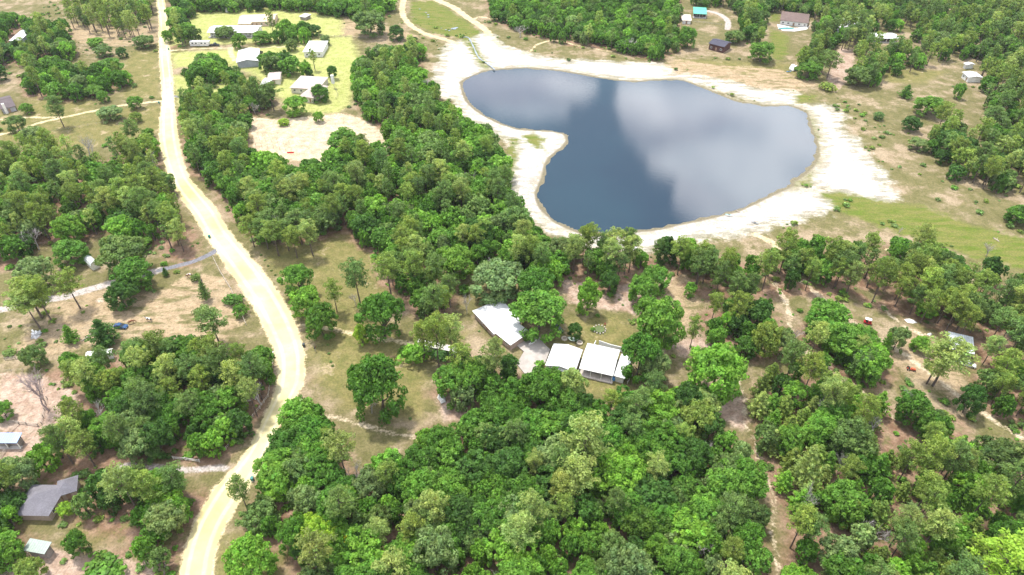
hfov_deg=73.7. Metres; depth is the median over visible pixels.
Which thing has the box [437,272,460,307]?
pine tree
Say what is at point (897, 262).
pine tree
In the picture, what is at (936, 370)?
pine tree
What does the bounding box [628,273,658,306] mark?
oak tree
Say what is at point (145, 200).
pine tree
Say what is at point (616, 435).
oak tree
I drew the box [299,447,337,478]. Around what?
oak tree
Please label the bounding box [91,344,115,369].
pine tree
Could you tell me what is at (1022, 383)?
pine tree
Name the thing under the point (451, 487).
oak tree
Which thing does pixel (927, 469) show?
young pine tree
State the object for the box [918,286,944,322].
pine tree
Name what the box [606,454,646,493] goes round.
oak tree
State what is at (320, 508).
oak tree
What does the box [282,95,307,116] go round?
oak tree
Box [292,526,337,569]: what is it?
tree
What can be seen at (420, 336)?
pine tree
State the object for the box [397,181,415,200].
pine tree
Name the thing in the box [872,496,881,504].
young pine tree
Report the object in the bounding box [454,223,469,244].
pine tree
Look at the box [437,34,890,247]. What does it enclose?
sand shore
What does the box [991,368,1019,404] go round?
pine tree
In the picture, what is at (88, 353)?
mobile home
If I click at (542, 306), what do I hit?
oak tree
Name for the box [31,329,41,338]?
scrap heap
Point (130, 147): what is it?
pine tree
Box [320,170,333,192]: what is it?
pine tree
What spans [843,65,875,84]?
oak tree
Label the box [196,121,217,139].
pine tree
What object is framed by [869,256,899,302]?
pine tree
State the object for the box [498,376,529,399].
oak tree
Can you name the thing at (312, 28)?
oak tree
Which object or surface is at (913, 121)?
oak tree
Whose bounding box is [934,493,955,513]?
young pine tree
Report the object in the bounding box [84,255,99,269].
gambrel shed
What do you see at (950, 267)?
pine tree
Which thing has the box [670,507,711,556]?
oak tree
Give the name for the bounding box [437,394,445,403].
white boulder
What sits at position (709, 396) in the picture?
oak tree
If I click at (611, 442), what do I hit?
oak tree
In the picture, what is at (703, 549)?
dead tree
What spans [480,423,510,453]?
oak tree
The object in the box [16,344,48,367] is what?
oak tree
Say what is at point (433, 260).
pine tree
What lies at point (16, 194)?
pine tree
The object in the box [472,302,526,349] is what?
white roofed house
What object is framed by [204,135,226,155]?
pine tree
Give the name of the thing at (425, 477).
oak tree
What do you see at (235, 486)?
pine tree
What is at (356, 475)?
dead tree
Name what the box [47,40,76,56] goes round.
oak tree
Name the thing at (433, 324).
pine tree
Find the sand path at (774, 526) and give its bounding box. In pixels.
[0,0,1023,574]
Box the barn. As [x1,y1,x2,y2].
[23,538,54,558]
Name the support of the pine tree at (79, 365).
on the ground at (324, 380)
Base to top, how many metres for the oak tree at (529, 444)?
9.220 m
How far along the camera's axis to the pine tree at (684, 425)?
176.36 m
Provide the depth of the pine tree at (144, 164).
272.84 m
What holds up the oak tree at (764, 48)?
on the ground at (324, 380)
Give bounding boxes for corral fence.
[4,420,38,426]
[40,396,47,423]
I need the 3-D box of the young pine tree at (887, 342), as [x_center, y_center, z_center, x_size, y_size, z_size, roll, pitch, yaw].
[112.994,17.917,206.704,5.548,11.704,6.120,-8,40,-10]
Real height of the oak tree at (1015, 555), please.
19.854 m
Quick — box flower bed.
[593,324,605,333]
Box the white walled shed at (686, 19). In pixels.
[681,14,691,23]
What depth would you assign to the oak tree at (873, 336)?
206.94 m
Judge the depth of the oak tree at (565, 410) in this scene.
184.23 m
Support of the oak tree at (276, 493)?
on the ground at (324, 380)
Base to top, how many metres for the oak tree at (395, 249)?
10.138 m
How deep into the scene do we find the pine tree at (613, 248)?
231.87 m
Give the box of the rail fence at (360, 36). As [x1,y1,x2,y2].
[319,34,387,37]
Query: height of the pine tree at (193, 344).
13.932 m
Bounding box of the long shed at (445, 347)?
[418,341,455,356]
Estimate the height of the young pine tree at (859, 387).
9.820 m
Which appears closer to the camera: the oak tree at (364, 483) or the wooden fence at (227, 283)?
the oak tree at (364, 483)
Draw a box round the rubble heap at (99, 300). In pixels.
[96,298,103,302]
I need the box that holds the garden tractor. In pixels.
[906,366,915,371]
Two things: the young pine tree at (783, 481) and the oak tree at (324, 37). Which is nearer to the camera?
the young pine tree at (783, 481)
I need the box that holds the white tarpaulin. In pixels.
[904,319,916,322]
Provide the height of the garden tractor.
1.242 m
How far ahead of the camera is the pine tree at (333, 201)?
255.08 m
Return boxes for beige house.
[267,72,281,83]
[290,75,334,102]
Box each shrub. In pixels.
[2,348,16,357]
[190,273,199,281]
[221,293,243,305]
[231,303,249,318]
[395,341,432,364]
[397,345,406,355]
[430,348,453,361]
[458,284,468,295]
[818,81,837,90]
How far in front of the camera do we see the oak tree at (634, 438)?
176.55 m
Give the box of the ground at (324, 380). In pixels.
[0,0,1023,574]
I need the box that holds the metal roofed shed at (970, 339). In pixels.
[948,331,974,358]
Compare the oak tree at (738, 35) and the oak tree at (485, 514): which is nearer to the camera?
the oak tree at (485, 514)
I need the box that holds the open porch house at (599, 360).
[579,343,630,382]
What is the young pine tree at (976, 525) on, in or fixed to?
on the ground at (324, 380)
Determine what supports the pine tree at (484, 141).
on the ground at (324, 380)
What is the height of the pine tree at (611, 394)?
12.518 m
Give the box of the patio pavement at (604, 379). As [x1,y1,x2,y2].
[579,371,612,383]
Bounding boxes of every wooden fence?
[212,256,246,324]
[225,360,272,449]
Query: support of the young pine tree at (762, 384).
on the ground at (324, 380)
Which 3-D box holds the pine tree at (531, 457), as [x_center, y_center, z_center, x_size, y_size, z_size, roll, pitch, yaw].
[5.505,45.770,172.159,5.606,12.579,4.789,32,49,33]
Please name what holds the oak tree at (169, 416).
on the ground at (324, 380)
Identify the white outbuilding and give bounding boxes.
[963,62,975,68]
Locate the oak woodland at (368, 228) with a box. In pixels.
[0,0,1023,574]
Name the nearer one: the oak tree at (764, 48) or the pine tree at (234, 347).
the pine tree at (234, 347)
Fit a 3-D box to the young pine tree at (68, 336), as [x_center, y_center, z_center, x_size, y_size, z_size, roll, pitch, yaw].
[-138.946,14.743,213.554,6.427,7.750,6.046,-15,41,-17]
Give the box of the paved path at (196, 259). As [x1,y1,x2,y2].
[155,94,242,271]
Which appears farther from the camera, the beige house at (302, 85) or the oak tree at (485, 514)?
the beige house at (302, 85)
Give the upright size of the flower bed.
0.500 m
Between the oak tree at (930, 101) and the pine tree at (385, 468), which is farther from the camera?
the oak tree at (930, 101)
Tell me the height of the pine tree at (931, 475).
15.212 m
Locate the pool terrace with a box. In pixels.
[777,24,808,31]
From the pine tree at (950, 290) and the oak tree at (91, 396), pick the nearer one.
the oak tree at (91, 396)
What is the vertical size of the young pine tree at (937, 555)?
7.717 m
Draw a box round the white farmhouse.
[207,26,261,37]
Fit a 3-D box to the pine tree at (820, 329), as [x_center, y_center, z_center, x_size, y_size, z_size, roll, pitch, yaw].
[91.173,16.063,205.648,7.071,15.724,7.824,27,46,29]
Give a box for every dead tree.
[15,370,49,410]
[20,229,39,249]
[76,134,94,154]
[90,399,104,415]
[247,381,261,404]
[344,460,361,476]
[462,294,472,310]
[697,539,713,558]
[794,327,805,337]
[805,483,818,503]
[836,451,847,472]
[863,519,889,541]
[866,416,883,431]
[984,242,995,255]
[999,332,1011,348]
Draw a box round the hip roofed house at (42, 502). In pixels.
[12,475,79,520]
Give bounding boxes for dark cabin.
[709,39,731,52]
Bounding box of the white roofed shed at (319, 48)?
[303,41,327,56]
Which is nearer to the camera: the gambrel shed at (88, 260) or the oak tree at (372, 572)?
the oak tree at (372, 572)
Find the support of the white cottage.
on the ground at (324, 380)
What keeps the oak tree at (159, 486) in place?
on the ground at (324, 380)
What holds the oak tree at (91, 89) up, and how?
on the ground at (324, 380)
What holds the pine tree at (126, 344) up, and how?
on the ground at (324, 380)
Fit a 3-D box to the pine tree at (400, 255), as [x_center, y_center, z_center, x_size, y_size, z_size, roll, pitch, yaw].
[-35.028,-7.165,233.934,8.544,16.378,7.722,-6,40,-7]
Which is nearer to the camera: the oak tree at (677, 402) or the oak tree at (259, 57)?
the oak tree at (677, 402)
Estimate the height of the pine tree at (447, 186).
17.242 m
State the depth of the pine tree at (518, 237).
234.41 m
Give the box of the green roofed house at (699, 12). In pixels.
[693,7,706,18]
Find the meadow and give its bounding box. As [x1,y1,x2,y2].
[411,0,1023,268]
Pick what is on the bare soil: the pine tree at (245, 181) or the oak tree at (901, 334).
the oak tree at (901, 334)
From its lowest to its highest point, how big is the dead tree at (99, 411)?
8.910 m
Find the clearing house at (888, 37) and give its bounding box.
[874,33,898,42]
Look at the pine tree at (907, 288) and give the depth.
222.55 m
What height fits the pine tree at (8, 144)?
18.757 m
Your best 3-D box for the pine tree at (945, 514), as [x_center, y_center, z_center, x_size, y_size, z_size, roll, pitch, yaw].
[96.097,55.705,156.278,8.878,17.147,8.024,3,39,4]
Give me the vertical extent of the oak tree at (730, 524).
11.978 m
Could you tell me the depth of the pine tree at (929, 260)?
227.81 m
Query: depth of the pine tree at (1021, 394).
188.44 m
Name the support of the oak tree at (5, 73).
on the ground at (324, 380)
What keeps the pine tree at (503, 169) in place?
on the ground at (324, 380)
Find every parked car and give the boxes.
[113,322,128,329]
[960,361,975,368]
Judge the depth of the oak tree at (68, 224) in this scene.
250.98 m
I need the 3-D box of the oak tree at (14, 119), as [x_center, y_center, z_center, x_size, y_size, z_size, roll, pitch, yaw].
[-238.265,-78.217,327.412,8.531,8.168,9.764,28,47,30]
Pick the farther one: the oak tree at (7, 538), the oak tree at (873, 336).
the oak tree at (873, 336)
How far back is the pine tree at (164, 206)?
248.49 m
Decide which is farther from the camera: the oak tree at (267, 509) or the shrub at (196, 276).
the shrub at (196, 276)
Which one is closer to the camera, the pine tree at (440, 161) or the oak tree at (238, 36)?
the pine tree at (440, 161)
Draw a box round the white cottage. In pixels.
[961,71,982,82]
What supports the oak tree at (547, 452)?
on the ground at (324, 380)
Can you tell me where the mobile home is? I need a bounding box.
[85,348,113,359]
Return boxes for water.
[461,37,494,69]
[463,68,816,232]
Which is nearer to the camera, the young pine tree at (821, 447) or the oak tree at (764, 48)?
the young pine tree at (821, 447)
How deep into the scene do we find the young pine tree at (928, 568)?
151.87 m
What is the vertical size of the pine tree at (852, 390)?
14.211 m
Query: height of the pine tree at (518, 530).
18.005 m
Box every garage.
[236,48,259,67]
[545,343,582,371]
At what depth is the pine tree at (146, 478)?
160.57 m
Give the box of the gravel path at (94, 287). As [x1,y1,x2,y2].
[0,9,732,472]
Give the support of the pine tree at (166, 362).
on the ground at (324, 380)
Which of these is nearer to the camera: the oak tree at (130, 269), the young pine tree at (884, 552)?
the young pine tree at (884, 552)
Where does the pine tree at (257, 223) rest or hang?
on the ground at (324, 380)
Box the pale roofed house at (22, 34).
[9,30,27,42]
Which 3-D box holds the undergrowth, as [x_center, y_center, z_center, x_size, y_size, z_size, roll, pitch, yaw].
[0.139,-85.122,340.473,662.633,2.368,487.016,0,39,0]
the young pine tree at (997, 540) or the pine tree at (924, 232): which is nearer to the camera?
the young pine tree at (997, 540)
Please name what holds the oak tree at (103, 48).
on the ground at (324, 380)
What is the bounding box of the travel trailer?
[189,40,209,46]
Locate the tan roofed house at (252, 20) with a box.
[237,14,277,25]
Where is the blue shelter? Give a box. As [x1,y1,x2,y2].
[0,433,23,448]
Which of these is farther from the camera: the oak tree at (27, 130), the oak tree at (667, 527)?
the oak tree at (27, 130)
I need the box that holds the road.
[156,0,304,574]
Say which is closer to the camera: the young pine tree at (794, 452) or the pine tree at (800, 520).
the pine tree at (800, 520)
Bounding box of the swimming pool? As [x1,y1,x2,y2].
[778,27,794,29]
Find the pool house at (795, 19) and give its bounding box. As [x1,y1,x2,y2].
[780,11,809,26]
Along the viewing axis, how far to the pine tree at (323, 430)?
176.13 m
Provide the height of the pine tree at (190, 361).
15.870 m
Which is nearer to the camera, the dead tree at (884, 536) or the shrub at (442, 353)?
the dead tree at (884, 536)
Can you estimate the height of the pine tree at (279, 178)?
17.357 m
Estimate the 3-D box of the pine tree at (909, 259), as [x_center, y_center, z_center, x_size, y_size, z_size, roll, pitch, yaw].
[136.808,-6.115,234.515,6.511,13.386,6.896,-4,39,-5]
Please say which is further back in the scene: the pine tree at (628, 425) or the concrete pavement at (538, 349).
the concrete pavement at (538, 349)
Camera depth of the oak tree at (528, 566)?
148.28 m
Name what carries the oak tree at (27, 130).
on the ground at (324, 380)
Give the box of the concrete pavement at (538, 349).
[517,335,549,372]
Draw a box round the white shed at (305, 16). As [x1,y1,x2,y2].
[299,13,310,19]
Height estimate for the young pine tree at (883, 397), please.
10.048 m
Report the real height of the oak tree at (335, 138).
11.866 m
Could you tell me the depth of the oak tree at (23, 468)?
169.72 m
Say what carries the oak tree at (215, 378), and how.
on the ground at (324, 380)
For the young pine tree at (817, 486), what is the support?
on the ground at (324, 380)
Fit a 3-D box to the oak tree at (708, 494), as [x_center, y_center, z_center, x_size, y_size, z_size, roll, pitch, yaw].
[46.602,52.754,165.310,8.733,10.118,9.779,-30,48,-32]
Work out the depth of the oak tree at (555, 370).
193.71 m
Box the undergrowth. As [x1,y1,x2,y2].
[0,0,1023,574]
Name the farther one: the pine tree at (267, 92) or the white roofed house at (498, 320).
the pine tree at (267, 92)
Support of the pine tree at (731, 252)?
on the ground at (324, 380)
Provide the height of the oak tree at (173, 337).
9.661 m
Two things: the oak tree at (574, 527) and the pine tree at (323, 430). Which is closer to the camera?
the oak tree at (574, 527)
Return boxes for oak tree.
[0,42,12,59]
[0,64,7,80]
[0,399,14,422]
[0,456,40,493]
[0,526,25,573]
[1,115,26,132]
[11,255,57,286]
[12,556,48,574]
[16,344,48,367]
[18,103,34,114]
[18,125,46,144]
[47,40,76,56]
[48,213,88,240]
[51,239,90,269]
[55,500,73,518]
[60,528,92,558]
[80,362,121,405]
[82,550,127,574]
[83,84,103,97]
[86,37,103,46]
[88,405,120,450]
[92,43,113,57]
[93,234,147,277]
[95,105,122,123]
[96,90,110,102]
[98,57,124,70]
[101,214,135,241]
[102,386,124,406]
[103,279,138,311]
[105,391,139,416]
[109,256,153,294]
[115,47,128,58]
[116,408,152,442]
[116,424,164,465]
[117,468,144,505]
[118,365,152,389]
[121,339,156,365]
[125,96,143,109]
[128,112,142,121]
[128,464,145,498]
[132,35,153,48]
[133,419,178,462]
[139,235,151,253]
[141,128,153,135]
[141,467,183,503]
[141,497,187,540]
[144,364,172,386]
[145,388,184,425]
[149,484,188,519]
[153,399,189,432]
[156,334,181,358]
[161,30,172,41]
[168,334,206,360]
[176,348,208,388]
[181,68,187,77]
[184,387,226,424]
[188,395,222,431]
[202,355,231,384]
[209,382,248,413]
[213,25,236,37]
[221,531,278,574]
[230,32,246,48]
[233,498,280,535]
[239,353,275,390]
[252,31,271,44]
[252,447,294,492]
[256,53,273,70]
[262,424,299,456]
[263,474,293,502]
[274,515,305,556]
[276,396,316,424]
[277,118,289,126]
[277,263,313,297]
[281,419,298,435]
[281,447,313,485]
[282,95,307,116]
[283,38,296,50]
[288,285,319,317]
[289,414,332,445]
[293,484,322,513]
[295,434,328,454]
[297,562,335,574]
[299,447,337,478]
[299,515,337,553]
[301,511,318,524]
[303,301,337,340]
[306,453,345,497]
[308,24,321,36]
[311,84,328,103]
[312,111,324,121]
[312,488,356,529]
[320,35,329,43]
[320,512,347,531]
[326,65,336,77]
[327,126,356,149]
[329,474,356,502]
[334,564,353,574]
[339,484,358,513]
[342,523,383,566]
[346,352,408,426]
[346,363,359,377]
[347,554,389,574]
[351,464,387,501]
[352,9,385,37]
[352,323,367,346]
[354,290,404,344]
[360,100,382,118]
[364,447,404,490]
[365,504,392,536]
[368,564,410,574]
[377,246,403,272]
[382,453,412,477]
[384,537,428,574]
[387,24,404,41]
[387,468,413,502]
[389,209,418,230]
[395,531,434,568]
[400,466,444,506]
[401,565,429,574]
[403,443,438,474]
[403,498,435,523]
[404,508,441,535]
[407,268,434,295]
[412,524,459,574]
[418,466,443,489]
[421,423,452,458]
[432,359,476,409]
[434,433,464,466]
[434,491,481,540]
[435,244,474,279]
[438,468,465,497]
[439,475,470,505]
[440,520,464,547]
[446,420,477,451]
[454,360,485,399]
[455,448,491,484]
[458,525,484,557]
[464,217,492,245]
[468,257,524,305]
[469,499,507,534]
[473,422,507,454]
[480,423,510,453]
[481,395,518,424]
[481,519,517,570]
[485,445,527,478]
[487,487,501,507]
[494,557,545,574]
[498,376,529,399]
[498,490,538,525]
[499,471,544,526]
[500,501,510,521]
[501,203,529,231]
[501,402,525,423]
[505,540,536,574]
[506,406,549,445]
[508,289,566,342]
[511,431,543,467]
[516,266,555,299]
[518,366,562,410]
[531,410,564,445]
[532,464,569,500]
[535,366,561,403]
[535,433,582,475]
[535,481,556,506]
[535,500,563,523]
[537,403,561,438]
[546,237,572,262]
[546,386,583,412]
[551,404,580,433]
[558,367,589,394]
[561,426,589,454]
[561,516,588,548]
[565,488,598,531]
[567,322,582,341]
[572,555,597,574]
[575,276,603,315]
[575,392,594,409]
[578,530,603,559]
[582,457,610,487]
[585,557,608,574]
[587,437,618,458]
[588,398,610,424]
[592,447,627,497]
[596,528,624,560]
[598,423,624,447]
[599,269,620,294]
[603,539,651,574]
[605,488,647,530]
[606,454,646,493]
[607,402,640,436]
[615,384,641,410]
[616,441,639,455]
[619,504,663,551]
[620,331,661,383]
[620,534,646,549]
[624,473,679,510]
[625,427,651,454]
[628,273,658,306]
[632,295,686,350]
[634,437,676,476]
[638,350,671,384]
[639,548,658,573]
[640,416,661,439]
[641,388,682,421]
[642,42,654,54]
[642,565,658,574]
[643,264,671,296]
[643,530,669,564]
[648,420,685,452]
[649,502,673,527]
[653,514,672,535]
[654,541,693,574]
[657,446,695,485]
[662,416,683,443]
[664,546,707,574]
[665,498,682,527]
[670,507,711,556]
[671,381,704,424]
[671,474,704,499]
[673,400,684,421]
[676,436,714,476]
[677,501,700,546]
[679,26,697,47]
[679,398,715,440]
[679,459,705,478]
[683,282,697,298]
[683,341,749,405]
[688,496,723,528]
[689,485,723,506]
[693,411,725,445]
[694,386,722,411]
[700,516,727,550]
[704,458,752,502]
[708,452,743,486]
[709,504,740,543]
[722,489,745,515]
[724,30,745,42]
[730,454,769,500]
[732,518,766,563]
[736,544,773,574]
[741,498,772,536]
[747,41,774,63]
[751,321,782,357]
[774,423,806,456]
[777,328,796,359]
[778,380,812,408]
[781,562,805,574]
[793,59,823,80]
[800,414,835,450]
[803,297,847,327]
[803,310,834,349]
[809,533,860,574]
[818,399,852,424]
[820,478,872,529]
[821,550,876,574]
[826,415,880,463]
[827,322,870,362]
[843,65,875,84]
[844,342,893,380]
[845,345,880,379]
[859,326,880,343]
[862,552,890,568]
[873,111,885,119]
[886,326,911,353]
[893,389,934,428]
[901,115,923,130]
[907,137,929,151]
[908,335,931,351]
[913,95,944,115]
[913,409,954,439]
[914,518,956,550]
[915,300,938,318]
[931,129,974,156]
[944,469,986,500]
[952,383,987,416]
[967,527,1023,574]
[971,434,1023,474]
[982,517,1023,547]
[1003,204,1023,223]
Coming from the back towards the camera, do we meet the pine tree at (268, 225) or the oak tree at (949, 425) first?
the pine tree at (268, 225)
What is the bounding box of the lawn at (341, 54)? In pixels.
[172,7,359,113]
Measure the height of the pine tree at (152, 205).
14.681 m
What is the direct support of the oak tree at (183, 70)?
on the lawn at (341, 54)
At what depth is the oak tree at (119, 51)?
400.82 m
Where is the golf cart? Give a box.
[863,317,871,324]
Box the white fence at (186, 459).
[172,456,199,461]
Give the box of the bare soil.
[19,16,967,398]
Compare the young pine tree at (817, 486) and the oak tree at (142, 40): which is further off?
the oak tree at (142, 40)
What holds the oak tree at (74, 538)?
on the ground at (324, 380)
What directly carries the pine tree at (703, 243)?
on the ground at (324, 380)
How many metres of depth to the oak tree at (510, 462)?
170.44 m
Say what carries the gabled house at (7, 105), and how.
on the ground at (324, 380)
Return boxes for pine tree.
[0,140,22,164]
[0,149,17,171]
[0,190,17,198]
[0,197,24,221]
[0,460,20,490]
[1,274,50,318]
[2,285,46,328]
[6,169,35,189]
[7,190,32,218]
[9,161,29,181]
[15,275,53,319]
[21,201,47,237]
[29,192,49,224]
[34,126,58,157]
[36,423,73,463]
[41,204,62,222]
[42,158,68,184]
[43,95,64,126]
[47,266,86,308]
[52,397,84,434]
[53,412,85,452]
[56,170,81,205]
[58,182,81,209]
[60,324,79,344]
[60,358,79,382]
[64,428,96,466]
[69,355,99,400]
[84,318,120,348]
[88,179,111,203]
[89,369,118,389]
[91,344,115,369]
[92,186,119,209]
[96,460,137,506]
[101,411,134,443]
[107,367,125,386]
[108,177,129,206]
[111,135,127,155]
[114,186,135,207]
[115,337,149,366]
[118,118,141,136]
[120,137,143,162]
[121,345,149,371]
[121,374,153,419]
[122,377,144,388]
[124,174,148,199]
[125,468,162,501]
[126,185,150,222]
[129,381,165,412]
[132,161,157,179]
[133,416,156,431]
[135,174,157,194]
[139,329,171,357]
[140,165,166,192]
[142,197,159,228]
[146,199,163,231]
[149,353,177,388]
[153,200,179,224]
[155,376,183,398]
[155,460,187,494]
[156,337,176,357]
[157,209,180,245]
[161,267,169,276]
[165,217,186,251]
[172,352,204,388]
[172,388,198,415]
[178,118,197,136]
[185,337,203,353]
[186,364,211,390]
[192,304,228,344]
[193,331,224,363]
[194,364,213,386]
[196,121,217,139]
[197,280,211,299]
[199,342,237,378]
[199,349,209,359]
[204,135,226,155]
[216,149,234,170]
[216,358,243,396]
[217,133,234,151]
[225,473,249,507]
[228,137,248,163]
[228,342,245,363]
[233,376,260,416]
[235,351,268,399]
[237,213,258,246]
[238,175,257,198]
[242,187,265,209]
[245,191,270,217]
[248,216,268,248]
[254,206,283,243]
[256,81,283,110]
[258,218,282,255]
[266,158,285,178]
[269,174,292,194]
[272,219,293,250]
[276,177,297,200]
[281,224,301,257]
[284,207,310,243]
[290,171,311,189]
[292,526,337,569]
[295,218,318,255]
[302,210,317,227]
[316,425,332,440]
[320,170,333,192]
[320,192,342,226]
[320,428,356,475]
[321,484,358,518]
[322,277,343,311]
[323,171,344,196]
[333,183,351,212]
[337,257,369,302]
[345,159,362,183]
[345,184,363,206]
[352,133,370,165]
[352,139,373,165]
[362,512,390,549]
[368,250,405,294]
[370,544,412,574]
[372,148,388,173]
[373,457,398,493]
[381,252,399,284]
[387,199,406,219]
[390,138,407,161]
[390,224,406,245]
[394,236,409,252]
[395,508,425,544]
[396,245,419,266]
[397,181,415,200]
[398,215,419,233]
[399,249,424,281]
[402,171,419,195]
[405,228,422,248]
[407,234,428,255]
[408,176,425,197]
[408,318,432,361]
[412,488,449,522]
[419,281,447,310]
[420,164,437,188]
[420,250,446,284]
[420,310,448,367]
[423,265,441,291]
[427,158,448,185]
[430,188,448,209]
[435,162,450,180]
[435,179,455,198]
[435,285,452,312]
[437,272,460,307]
[440,312,464,356]
[441,172,457,189]
[445,342,477,368]
[451,177,469,206]
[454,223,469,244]
[455,139,473,173]
[468,223,485,242]
[476,217,491,232]
[476,336,505,371]
[479,134,493,153]
[484,167,504,203]
[485,177,507,199]
[498,164,514,187]
[498,508,541,552]
[500,417,530,442]
[504,190,520,207]
[508,233,529,259]
[512,219,532,238]
[516,487,549,528]
[517,234,541,263]
[525,447,543,474]
[532,241,550,266]
[549,444,570,469]
[549,467,574,496]
[549,489,574,527]
[556,451,600,497]
[557,410,614,469]
[563,233,587,273]
[577,225,593,264]
[583,221,601,243]
[595,231,609,249]
[601,485,631,517]
[602,237,623,264]
[603,388,621,414]
[605,226,627,250]
[610,253,629,275]
[620,226,639,246]
[620,234,643,272]
[620,384,653,419]
[620,412,643,436]
[645,369,668,397]
[645,449,670,479]
[652,238,665,263]
[670,234,694,274]
[675,422,692,445]
[687,313,704,348]
[689,247,713,283]
[691,239,713,279]
[692,255,711,291]
[700,245,722,283]
[706,291,724,317]
[709,260,731,291]
[715,490,751,535]
[717,558,752,574]
[720,246,739,281]
[720,535,744,567]
[725,290,753,323]
[726,270,751,294]
[745,271,762,292]
[746,390,771,419]
[748,374,772,396]
[756,429,784,457]
[757,248,784,290]
[758,362,780,386]
[763,409,780,427]
[764,393,781,416]
[770,470,795,495]
[775,229,801,273]
[775,394,794,421]
[777,447,801,474]
[779,415,797,427]
[780,339,811,374]
[782,251,801,270]
[785,501,818,548]
[786,444,823,489]
[786,489,811,515]
[792,482,813,502]
[795,349,829,389]
[795,407,810,426]
[799,396,819,415]
[801,444,829,475]
[803,384,825,409]
[804,256,822,290]
[804,509,830,540]
[805,320,830,351]
[808,379,823,395]
[811,370,833,397]
[811,482,823,506]
[816,464,832,484]
[817,450,839,479]
[818,371,850,406]
[819,50,844,78]
[825,236,850,273]
[830,255,849,288]
[832,248,860,286]
[833,381,859,404]
[834,453,867,479]
[839,501,861,534]
[843,240,857,251]
[843,259,867,292]
[843,384,864,403]
[845,394,862,418]
[851,392,884,423]
[854,241,869,261]
[855,479,865,491]
[856,333,872,347]
[859,545,891,563]
[860,231,884,264]
[863,452,892,478]
[864,408,883,431]
[864,500,893,531]
[864,557,896,574]
[868,391,892,418]
[868,434,880,458]
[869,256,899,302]
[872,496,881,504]
[873,256,900,290]
[877,449,899,477]
[881,331,892,355]
[885,517,922,557]
[888,503,924,547]
[891,262,920,299]
[893,275,916,306]
[893,451,912,472]
[893,481,911,502]
[896,437,930,481]
[897,85,912,98]
[900,252,927,276]
[900,540,929,561]
[900,552,923,574]
[902,252,917,266]
[909,284,927,313]
[910,222,937,248]
[910,431,958,484]
[912,467,952,508]
[913,266,946,308]
[914,242,942,284]
[914,253,935,285]
[916,459,938,474]
[916,479,948,516]
[917,560,939,574]
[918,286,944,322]
[919,238,941,253]
[919,264,945,300]
[919,343,959,383]
[919,502,962,543]
[922,421,948,447]
[923,548,946,567]
[927,330,981,386]
[928,269,953,297]
[932,101,956,127]
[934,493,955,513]
[935,263,957,289]
[935,559,956,574]
[937,250,958,267]
[937,286,962,322]
[937,438,975,479]
[939,257,962,276]
[939,280,960,313]
[940,290,977,335]
[940,435,968,473]
[942,546,988,574]
[948,135,971,167]
[950,284,981,325]
[953,269,979,290]
[953,435,967,441]
[953,482,976,514]
[954,447,982,471]
[956,290,984,330]
[956,303,985,333]
[957,516,985,536]
[957,535,988,571]
[958,511,978,528]
[969,302,994,332]
[969,473,1012,511]
[971,492,992,516]
[973,141,999,171]
[973,267,1001,298]
[979,285,996,302]
[981,335,1008,364]
[982,155,1005,188]
[983,532,1007,562]
[984,104,1006,123]
[987,306,1018,344]
[990,347,1023,377]
[990,354,1009,368]
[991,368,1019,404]
[992,462,1014,487]
[993,278,1022,307]
[997,459,1023,507]
[1002,310,1023,336]
[1003,478,1023,507]
[1005,491,1023,517]
[1006,316,1023,347]
[1007,284,1023,312]
[1008,565,1023,574]
[1010,304,1023,319]
[1011,429,1023,458]
[1014,331,1023,352]
[1014,373,1023,401]
[1014,511,1023,520]
[1015,384,1023,415]
[1017,148,1023,174]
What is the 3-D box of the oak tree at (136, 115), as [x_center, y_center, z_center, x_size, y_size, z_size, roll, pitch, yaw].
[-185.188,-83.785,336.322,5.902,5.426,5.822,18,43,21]
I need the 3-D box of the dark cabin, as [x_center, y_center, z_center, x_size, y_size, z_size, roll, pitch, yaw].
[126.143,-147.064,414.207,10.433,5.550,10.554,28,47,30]
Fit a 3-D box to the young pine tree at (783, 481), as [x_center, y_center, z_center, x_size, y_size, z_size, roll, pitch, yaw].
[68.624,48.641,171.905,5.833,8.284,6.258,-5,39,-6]
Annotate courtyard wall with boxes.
[599,340,621,351]
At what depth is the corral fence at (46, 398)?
192.84 m
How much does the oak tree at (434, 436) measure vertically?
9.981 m
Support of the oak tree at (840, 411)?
on the ground at (324, 380)
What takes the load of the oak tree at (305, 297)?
on the ground at (324, 380)
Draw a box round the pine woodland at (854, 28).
[0,0,1023,574]
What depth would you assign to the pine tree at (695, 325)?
207.26 m
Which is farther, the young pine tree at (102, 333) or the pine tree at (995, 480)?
the young pine tree at (102, 333)
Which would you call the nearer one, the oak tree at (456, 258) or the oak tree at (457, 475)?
the oak tree at (457, 475)
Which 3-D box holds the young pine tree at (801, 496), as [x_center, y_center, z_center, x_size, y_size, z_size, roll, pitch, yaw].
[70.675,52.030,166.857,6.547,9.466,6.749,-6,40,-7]
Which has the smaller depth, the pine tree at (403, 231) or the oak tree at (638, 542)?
the oak tree at (638, 542)
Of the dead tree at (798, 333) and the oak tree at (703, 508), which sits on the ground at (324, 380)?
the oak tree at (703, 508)
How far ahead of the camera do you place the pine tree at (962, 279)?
220.69 m
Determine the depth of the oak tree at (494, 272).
224.96 m
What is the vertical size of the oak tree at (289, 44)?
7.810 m

